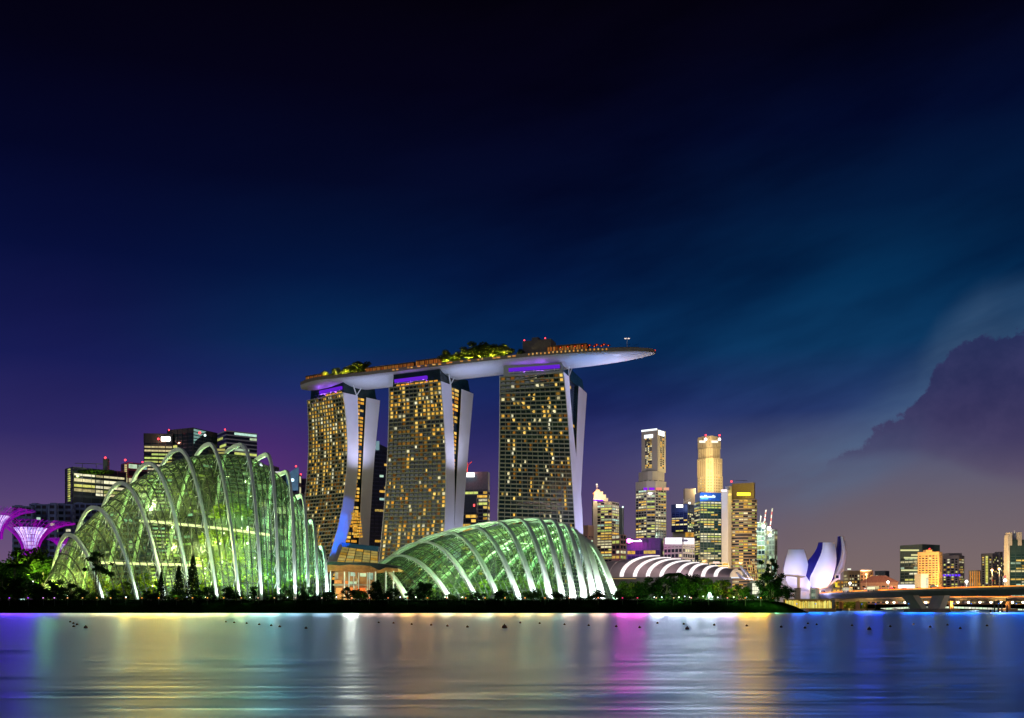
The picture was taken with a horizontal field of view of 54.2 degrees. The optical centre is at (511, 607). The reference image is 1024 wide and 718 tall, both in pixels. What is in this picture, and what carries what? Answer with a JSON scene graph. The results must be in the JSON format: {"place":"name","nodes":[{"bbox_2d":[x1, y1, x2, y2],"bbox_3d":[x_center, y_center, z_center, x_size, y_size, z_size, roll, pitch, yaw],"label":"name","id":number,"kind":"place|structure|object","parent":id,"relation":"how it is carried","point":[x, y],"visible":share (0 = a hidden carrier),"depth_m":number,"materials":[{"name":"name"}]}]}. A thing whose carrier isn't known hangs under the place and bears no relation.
{"place":"outdoors","nodes":[
{"label":"outdoors","id":0,"kind":"place"},
{"bbox_2d":[12,505,35,599],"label":"apartment block","id":1,"kind":"structure","parent":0,"point":[15,543],"depth_m":877.76,"materials":[{"name":"blue concrete"}]},
{"bbox_2d":[29,503,47,599],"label":"apartment block","id":2,"kind":"structure","parent":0,"point":[41,511],"depth_m":899.10,"materials":[{"name":"blue concrete"}]},
{"bbox_2d":[48,503,58,562],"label":"apartment block","id":3,"kind":"structure","parent":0,"point":[53,511],"depth_m":889.17,"materials":[{"name":"blue glass"}]},
{"bbox_2d":[59,503,75,599],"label":"apartment block","id":4,"kind":"structure","parent":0,"point":[67,513],"depth_m":909.28,"materials":[{"name":"blue glass"}]},
{"bbox_2d":[74,502,105,599],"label":"apartment block","id":5,"kind":"structure","parent":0,"point":[81,507],"depth_m":927.65,"materials":[{"name":"blue glass"}]},
{"bbox_2d":[65,457,126,511],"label":"office block","id":6,"kind":"structure","parent":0,"point":[86,485],"depth_m":1012.62,"materials":[{"name":"black glass"}]},
{"bbox_2d":[106,511,150,598],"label":"apartment block","id":7,"kind":"structure","parent":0,"point":[144,543],"depth_m":948.94,"materials":[{"name":"blue glass"}]},
{"bbox_2d":[217,429,256,530],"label":"office tower","id":8,"kind":"structure","parent":0,"point":[226,439],"depth_m":1130.12,"materials":[{"name":"glass"}]},
{"bbox_2d":[257,464,278,581],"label":"block","id":9,"kind":"structure","parent":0,"point":[276,469],"depth_m":1152.50,"materials":[{"name":"blue glass"}]},
{"bbox_2d":[273,466,300,583],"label":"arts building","id":10,"kind":"structure","parent":0,"point":[295,475],"depth_m":1049.84,"materials":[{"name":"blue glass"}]},
{"bbox_2d":[369,441,386,553],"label":"office tower","id":11,"kind":"structure","parent":0,"point":[378,490],"depth_m":1154.69,"materials":[{"name":"black glass"}]},
{"bbox_2d":[460,495,476,598],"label":"office block","id":12,"kind":"structure","parent":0,"point":[470,511],"depth_m":1181.11,"materials":[{"name":"blue glass"}]},
{"bbox_2d":[465,461,489,599],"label":"office tower","id":13,"kind":"structure","parent":0,"point":[478,484],"depth_m":1251.72,"materials":[{"name":"glass"}]},
{"bbox_2d":[0,610,1023,717],"bbox_3d":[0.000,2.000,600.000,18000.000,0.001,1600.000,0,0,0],"label":"water","id":14,"kind":"structure","parent":0,"point":[836,664],"depth_m":34.78,"materials":[{"name":"blue liquid"}]},
{"bbox_2d":[766,585,1023,611],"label":"road bridge","id":15,"kind":"structure","parent":14,"relation":"in","point":[940,597],"depth_m":513.17,"materials":[{"name":"concrete"}]},
{"bbox_2d":[774,596,1023,610],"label":"road bridge","id":16,"kind":"structure","parent":14,"relation":"in","point":[952,600],"depth_m":724.75,"materials":[{"name":"concrete"}]},
{"bbox_2d":[881,606,1023,609],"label":"footbridge","id":17,"kind":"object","parent":14,"relation":"in","point":[973,608],"visible":0.56,"depth_m":880.79,"materials":[{"name":"grey concrete"}]},
{"bbox_2d":[0,600,1023,612],"bbox_3d":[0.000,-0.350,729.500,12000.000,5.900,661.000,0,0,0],"label":"bank","id":18,"kind":"structure","parent":0,"point":[420,606],"depth_m":405.09,"materials":[{"name":"black plant"}]},
{"bbox_2d":[0,563,33,578],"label":"palm tree","id":19,"kind":"object","parent":18,"relation":"on","point":[18,567],"visible":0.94,"depth_m":438.37,"materials":[{"name":"green plant"}]},
{"bbox_2d":[13,573,42,599],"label":"broad tree","id":20,"kind":"object","parent":18,"relation":"on","point":[28,582],"visible":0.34,"depth_m":431.78,"materials":[{"name":"green plant"}]},
{"bbox_2d":[26,583,45,598],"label":"broad tree","id":21,"kind":"object","parent":18,"relation":"on","point":[36,588],"visible":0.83,"depth_m":412.96,"materials":[{"name":"green plant"}]},
{"bbox_2d":[44,579,64,598],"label":"broad tree","id":22,"kind":"object","parent":18,"relation":"on","point":[52,590],"visible":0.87,"depth_m":416.51,"materials":[{"name":"green plant"}]},
{"bbox_2d":[58,583,80,599],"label":"broad tree","id":23,"kind":"object","parent":18,"relation":"on","point":[71,592],"visible":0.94,"depth_m":412.72,"materials":[{"name":"green plant"}]},
{"bbox_2d":[82,551,114,600],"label":"umbrella tree","id":24,"kind":"object","parent":18,"relation":"on","point":[100,568],"visible":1,"depth_m":411.55,"materials":[{"name":"green plant"}]},
{"bbox_2d":[101,561,201,586],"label":"walkway","id":25,"kind":"structure","parent":18,"relation":"on","point":[163,564],"depth_m":428.55,"materials":[{"name":"white metal"}]},
{"bbox_2d":[156,572,166,600],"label":"conifer tree","id":26,"kind":"object","parent":18,"relation":"on","point":[161,594],"visible":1,"depth_m":408.56,"materials":[{"name":"green plant"}]},
{"bbox_2d":[172,565,185,600],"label":"conifer tree","id":27,"kind":"object","parent":18,"relation":"on","point":[179,580],"visible":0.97,"depth_m":408.37,"materials":[{"name":"green plant"}]},
{"bbox_2d":[36,442,328,599],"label":"glass dome","id":28,"kind":"structure","parent":18,"relation":"on","point":[291,528],"depth_m":429.86,"materials":[{"name":"green glass"}]},
{"bbox_2d":[184,555,201,600],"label":"conifer tree","id":29,"kind":"object","parent":18,"relation":"on","point":[192,570],"visible":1,"depth_m":408.20,"materials":[{"name":"green plant"}]},
{"bbox_2d":[139,520,269,594],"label":"walkway","id":30,"kind":"structure","parent":18,"relation":"on","point":[213,527],"depth_m":429.09,"materials":[{"name":"white metal"}]},
{"bbox_2d":[87,571,324,599],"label":"indoor planting","id":31,"kind":"object","parent":18,"relation":"on","point":[243,583],"visible":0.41,"depth_m":422.14,"materials":[{"name":"green plant"}]},
{"bbox_2d":[181,493,275,599],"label":"planted mountain","id":32,"kind":"structure","parent":18,"relation":"on","point":[227,545],"depth_m":444.95,"materials":[{"name":"green plant"}]},
{"bbox_2d":[327,562,403,599],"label":"pavilion","id":33,"kind":"structure","parent":18,"relation":"on","point":[361,576],"depth_m":442.78,"materials":[{"name":"metal"}]},
{"bbox_2d":[367,581,383,599],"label":"broad tree","id":34,"kind":"object","parent":18,"relation":"on","point":[373,590],"visible":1,"depth_m":411.14,"materials":[{"name":"green plant"}]},
{"bbox_2d":[0,595,779,601],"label":"undergrowth","id":35,"kind":"object","parent":18,"relation":"on","point":[430,598],"visible":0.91,"depth_m":410.41,"materials":[{"name":"green plant"}]},
{"bbox_2d":[413,580,433,600],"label":"broad tree","id":36,"kind":"object","parent":18,"relation":"on","point":[425,589],"visible":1,"depth_m":410.43,"materials":[{"name":"green plant"}]},
{"bbox_2d":[376,518,616,599],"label":"glass dome","id":37,"kind":"structure","parent":18,"relation":"on","point":[575,540],"depth_m":448.12,"materials":[{"name":"green glass"}]},
{"bbox_2d":[521,588,545,600],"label":"shrub","id":38,"kind":"object","parent":18,"relation":"on","point":[534,594],"visible":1,"depth_m":407.63,"materials":[{"name":"green plant"}]},
{"bbox_2d":[586,589,606,599],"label":"shrub","id":39,"kind":"object","parent":18,"relation":"on","point":[598,593],"visible":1,"depth_m":408.85,"materials":[{"name":"green plant"}]},
{"bbox_2d":[610,589,631,600],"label":"shrub","id":40,"kind":"object","parent":18,"relation":"on","point":[618,594],"visible":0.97,"depth_m":411.05,"materials":[{"name":"green plant"}]},
{"bbox_2d":[631,580,652,599],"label":"broad tree","id":41,"kind":"object","parent":18,"relation":"on","point":[641,587],"visible":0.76,"depth_m":454.08,"materials":[{"name":"green plant"}]},
{"bbox_2d":[644,576,664,594],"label":"broad tree","id":42,"kind":"object","parent":18,"relation":"on","point":[650,579],"visible":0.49,"depth_m":458.55,"materials":[{"name":"green plant"}]},
{"bbox_2d":[652,577,680,599],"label":"broad tree","id":43,"kind":"object","parent":18,"relation":"on","point":[670,581],"visible":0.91,"depth_m":451.52,"materials":[{"name":"green plant"}]},
{"bbox_2d":[593,555,742,599],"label":"vaulted hall","id":44,"kind":"structure","parent":18,"relation":"on","point":[640,569],"depth_m":722.56,"materials":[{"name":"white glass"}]},
{"bbox_2d":[675,576,694,598],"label":"broad tree","id":45,"kind":"object","parent":18,"relation":"on","point":[683,590],"visible":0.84,"depth_m":456.82,"materials":[{"name":"green plant"}]},
{"bbox_2d":[688,578,713,599],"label":"broad tree","id":46,"kind":"object","parent":18,"relation":"on","point":[695,586],"visible":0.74,"depth_m":455.44,"materials":[{"name":"green plant"}]},
{"bbox_2d":[703,580,724,599],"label":"broad tree","id":47,"kind":"object","parent":18,"relation":"on","point":[713,588],"visible":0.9,"depth_m":451.14,"materials":[{"name":"green plant"}]},
{"bbox_2d":[719,579,734,598],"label":"broad tree","id":48,"kind":"object","parent":18,"relation":"on","point":[725,584],"visible":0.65,"depth_m":458.94,"materials":[{"name":"green plant"}]},
{"bbox_2d":[727,584,742,599],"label":"broad tree","id":49,"kind":"object","parent":18,"relation":"on","point":[732,593],"visible":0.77,"depth_m":449.92,"materials":[{"name":"green plant"}]},
{"bbox_2d":[747,580,764,599],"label":"glass entrance","id":50,"kind":"object","parent":18,"relation":"on","point":[753,587],"visible":0.48,"depth_m":560.00,"materials":[{"name":"white glass"}]},
{"bbox_2d":[755,574,781,597],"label":"broad tree","id":51,"kind":"object","parent":18,"relation":"on","point":[760,585],"visible":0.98,"depth_m":414.50,"materials":[{"name":"green plant"}]},
{"bbox_2d":[759,558,778,597],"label":"umbrella tree","id":52,"kind":"object","parent":18,"relation":"on","point":[775,568],"visible":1,"depth_m":414.73,"materials":[{"name":"green plant"}]},
{"bbox_2d":[770,572,787,600],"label":"broad tree","id":53,"kind":"object","parent":18,"relation":"on","point":[781,576],"visible":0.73,"depth_m":416.52,"materials":[{"name":"green plant"}]},
{"bbox_2d":[775,574,804,601],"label":"entrance canopy","id":54,"kind":"object","parent":18,"relation":"on","point":[784,582],"visible":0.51,"depth_m":652.80,"materials":[{"name":"white concrete"}]},
{"bbox_2d":[0,0,1023,602],"label":"sky","id":55,"kind":"structure","parent":0,"point":[810,213],"materials":[{"name":"blue"}]},
{"bbox_2d":[583,525,593,599],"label":"office block","id":56,"kind":"structure","parent":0,"point":[588,531],"depth_m":1503.84,"materials":[{"name":"purple glass"}]},
{"bbox_2d":[592,484,618,568],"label":"office tower","id":57,"kind":"structure","parent":0,"point":[605,517],"depth_m":1555.80,"materials":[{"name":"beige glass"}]},
{"bbox_2d":[612,534,625,560],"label":"office block","id":58,"kind":"structure","parent":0,"point":[618,547],"depth_m":1484.65,"materials":[{"name":"grey glass"}]},
{"bbox_2d":[619,506,623,534],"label":"office tower","id":59,"kind":"structure","parent":0,"point":[621,520],"depth_m":1650.94,"materials":[{"name":"grey glass"}]},
{"bbox_2d":[627,538,662,559],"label":"office block","id":60,"kind":"structure","parent":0,"point":[638,547],"depth_m":1407.54,"materials":[{"name":"purple glass"}]},
{"bbox_2d":[636,428,668,538],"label":"office tower","id":61,"kind":"structure","parent":0,"point":[651,488],"depth_m":1617.90,"materials":[{"name":"beige glass"}]},
{"bbox_2d":[663,537,694,561],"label":"office block","id":62,"kind":"structure","parent":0,"point":[683,548],"depth_m":1386.92,"materials":[{"name":"white concrete"}]},
{"bbox_2d":[671,504,693,537],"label":"office tower","id":63,"kind":"structure","parent":0,"point":[682,520],"depth_m":1528.18,"materials":[{"name":"blue glass"}]},
{"bbox_2d":[683,489,695,504],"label":"blank slab","id":64,"kind":"structure","parent":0,"point":[688,496],"depth_m":1620.00,"materials":[{"name":"white paint"}]},
{"bbox_2d":[694,492,720,564],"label":"office tower","id":65,"kind":"structure","parent":0,"point":[707,521],"depth_m":1452.92,"materials":[{"name":"teal glass"}]},
{"bbox_2d":[697,434,722,492],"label":"office tower","id":66,"kind":"structure","parent":0,"point":[709,471],"depth_m":1661.44,"materials":[{"name":"brown stone"}]},
{"bbox_2d":[736,559,757,579],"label":"building","id":67,"kind":"structure","parent":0,"point":[745,573],"depth_m":700.62,"materials":[{"name":"white metal"}]},
{"bbox_2d":[757,522,766,585],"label":"construction tower","id":68,"kind":"structure","parent":0,"point":[761,541],"depth_m":1602.75,"materials":[{"name":"blue glass"}]},
{"bbox_2d":[766,527,776,584],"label":"construction tower","id":69,"kind":"structure","parent":0,"point":[771,543],"depth_m":1603.45,"materials":[{"name":"concrete"}]},
{"bbox_2d":[782,536,846,598],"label":"lotus museum","id":70,"kind":"structure","parent":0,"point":[822,567],"depth_m":694.45,"materials":[{"name":"white concrete"}]},
{"bbox_2d":[843,569,859,591],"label":"city block","id":71,"kind":"structure","parent":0,"point":[853,577],"depth_m":1500.81,"materials":[{"name":"brown glass"}]},
{"bbox_2d":[859,576,897,602],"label":"city block","id":72,"kind":"structure","parent":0,"point":[881,582],"depth_m":1311.24,"materials":[{"name":"brown concrete"}]},
{"bbox_2d":[898,544,939,602],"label":"tower","id":73,"kind":"structure","parent":0,"point":[908,562],"depth_m":1364.90,"materials":[{"name":"teal glass"}]},
{"bbox_2d":[918,548,941,602],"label":"tower","id":74,"kind":"structure","parent":0,"point":[930,563],"depth_m":1306.34,"materials":[{"name":"orange concrete"}]},
{"bbox_2d":[942,553,963,602],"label":"tower","id":75,"kind":"structure","parent":0,"point":[952,569],"depth_m":1427.42,"materials":[{"name":"grey glass"}]},
{"bbox_2d":[969,570,980,602],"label":"city block","id":76,"kind":"structure","parent":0,"point":[974,577],"depth_m":1501.38,"materials":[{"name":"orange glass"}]},
{"bbox_2d":[981,553,996,602],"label":"tower","id":77,"kind":"structure","parent":0,"point":[988,563],"depth_m":1454.89,"materials":[{"name":"black glass"}]},
{"bbox_2d":[995,552,1002,602],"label":"tower","id":78,"kind":"structure","parent":0,"point":[1000,560],"depth_m":1472.20,"materials":[{"name":"black glass"}]},
{"bbox_2d":[1004,530,1023,602],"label":"tower","id":79,"kind":"structure","parent":0,"point":[1014,557],"depth_m":1248.76,"materials":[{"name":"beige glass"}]},
{"label":"land","id":80,"kind":"structure","parent":0,"visible":0},
{"bbox_2d":[0,562,32,599],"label":"broad tree","id":81,"kind":"object","parent":80,"relation":"on","point":[11,575],"visible":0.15,"depth_m":469.14,"materials":[{"name":"green plant"}]},
{"bbox_2d":[0,506,35,538],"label":"steel tree","id":82,"kind":"object","parent":80,"relation":"on","point":[4,518],"visible":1,"depth_m":519.15,"materials":[{"name":"purple metal"}]},
{"bbox_2d":[8,547,49,598],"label":"broad tree","id":83,"kind":"object","parent":80,"relation":"on","point":[24,558],"visible":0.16,"depth_m":501.70,"materials":[{"name":"green plant"}]},
{"bbox_2d":[2,518,74,599],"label":"steel tree","id":84,"kind":"object","parent":80,"relation":"on","point":[28,540],"visible":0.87,"depth_m":556.09,"materials":[{"name":"purple metal"}]},
{"bbox_2d":[22,559,69,598],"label":"broad tree","id":85,"kind":"object","parent":80,"relation":"on","point":[39,566],"visible":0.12,"depth_m":492.58,"materials":[{"name":"green plant"}]},
{"bbox_2d":[121,459,147,512],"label":"office block","id":86,"kind":"structure","parent":80,"relation":"on","point":[130,468],"depth_m":1044.95,"materials":[{"name":"grey glass"}]},
{"bbox_2d":[144,433,172,592],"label":"office tower","id":87,"kind":"structure","parent":80,"relation":"on","point":[158,447],"depth_m":1098.31,"materials":[{"name":"black glass"}]},
{"bbox_2d":[167,428,216,583],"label":"office tower","id":88,"kind":"structure","parent":80,"relation":"on","point":[190,441],"depth_m":1098.37,"materials":[{"name":"black glass"}]},
{"bbox_2d":[290,382,379,597],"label":"hotel tower","id":89,"kind":"structure","parent":80,"relation":"on","point":[342,424],"depth_m":887.86,"materials":[{"name":"black glass"}]},
{"bbox_2d":[298,394,346,571],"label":"window","id":90,"kind":"structure","parent":89,"relation":"in","point":[341,394],"depth_m":888.26,"materials":[{"name":"yellow glass"}]},
{"bbox_2d":[337,513,379,565],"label":"glass atrium","id":91,"kind":"object","parent":89,"relation":"attached to","point":[349,552],"visible":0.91,"depth_m":858.10,"materials":[{"name":"glass"}]},
{"bbox_2d":[379,369,472,599],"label":"hotel tower","id":92,"kind":"structure","parent":80,"relation":"on","point":[429,417],"depth_m":841.78,"materials":[{"name":"black glass"}]},
{"bbox_2d":[385,383,454,581],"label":"window","id":93,"kind":"structure","parent":92,"relation":"in","point":[440,400],"depth_m":839.14,"materials":[{"name":"yellow glass"}]},
{"bbox_2d":[300,347,655,390],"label":"roof deck","id":94,"kind":"structure","parent":92,"relation":"on","point":[483,367],"depth_m":820.57,"materials":[{"name":"metal"}]},
{"bbox_2d":[365,362,415,371],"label":"terrace pavilion","id":95,"kind":"structure","parent":94,"relation":"on","point":[391,366],"depth_m":863.37,"materials":[{"name":"brown wood"}]},
{"bbox_2d":[415,358,443,365],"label":"terrace pavilion","id":96,"kind":"structure","parent":94,"relation":"on","point":[427,361],"depth_m":847.04,"materials":[{"name":"brown wood"}]},
{"bbox_2d":[459,346,476,358],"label":"broad tree","id":97,"kind":"object","parent":94,"relation":"on","point":[464,352],"visible":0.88,"depth_m":826.67,"materials":[{"name":"green plant"}]},
{"bbox_2d":[467,341,487,357],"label":"broad tree","id":98,"kind":"object","parent":94,"relation":"on","point":[478,349],"visible":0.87,"depth_m":822.30,"materials":[{"name":"green plant"}]},
{"bbox_2d":[480,343,500,356],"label":"broad tree","id":99,"kind":"object","parent":94,"relation":"on","point":[489,350],"visible":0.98,"depth_m":818.43,"materials":[{"name":"green plant"}]},
{"bbox_2d":[494,344,515,356],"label":"broad tree","id":100,"kind":"object","parent":94,"relation":"on","point":[504,347],"visible":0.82,"depth_m":814.55,"materials":[{"name":"green plant"}]},
{"bbox_2d":[523,337,555,353],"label":"lift block","id":101,"kind":"structure","parent":94,"relation":"on","point":[536,344],"depth_m":816.38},
{"bbox_2d":[547,343,588,350],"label":"terrace pavilion","id":102,"kind":"structure","parent":94,"relation":"on","point":[554,348],"depth_m":799.56,"materials":[{"name":"brown wood"}]},
{"bbox_2d":[508,576,534,598],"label":"broad tree","id":103,"kind":"object","parent":80,"relation":"on","point":[522,585],"visible":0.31,"depth_m":464.01,"materials":[{"name":"green plant"}]},
{"bbox_2d":[496,362,586,599],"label":"hotel tower","id":104,"kind":"structure","parent":80,"relation":"on","point":[542,410],"depth_m":813.75,"materials":[{"name":"black glass"}]},
{"bbox_2d":[501,374,575,582],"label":"window","id":105,"kind":"structure","parent":104,"relation":"in","point":[556,375],"depth_m":813.13,"materials":[{"name":"yellow glass"}]},
{"bbox_2d":[685,574,702,599],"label":"broad tree","id":106,"kind":"object","parent":80,"relation":"on","point":[695,595],"visible":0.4,"depth_m":463.92,"materials":[{"name":"green plant"}]},
{"bbox_2d":[721,486,731,567],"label":"office tower","id":107,"kind":"structure","parent":80,"relation":"on","point":[726,499],"depth_m":1443.64,"materials":[{"name":"white concrete"}]},
{"bbox_2d":[728,480,756,599],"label":"office tower","id":108,"kind":"structure","parent":80,"relation":"on","point":[743,526],"depth_m":1447.00,"materials":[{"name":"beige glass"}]},
{"bbox_2d":[915,574,927,602],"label":"lit gatehouse","id":109,"kind":"object","parent":80,"relation":"on","point":[921,580],"visible":0.5,"depth_m":1260.00,"materials":[{"name":"beige"}]},
{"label":"quay","id":110,"kind":"structure","parent":0,"visible":0},
{"bbox_2d":[783,599,835,611],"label":"quay pavilion","id":111,"kind":"structure","parent":110,"relation":"on","point":[823,605],"depth_m":566.10,"materials":[{"name":"yellow glass"}]},
{"bbox_2d":[835,602,867,609],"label":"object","id":112,"kind":"structure","parent":110,"relation":"on","point":[851,605],"depth_m":803.27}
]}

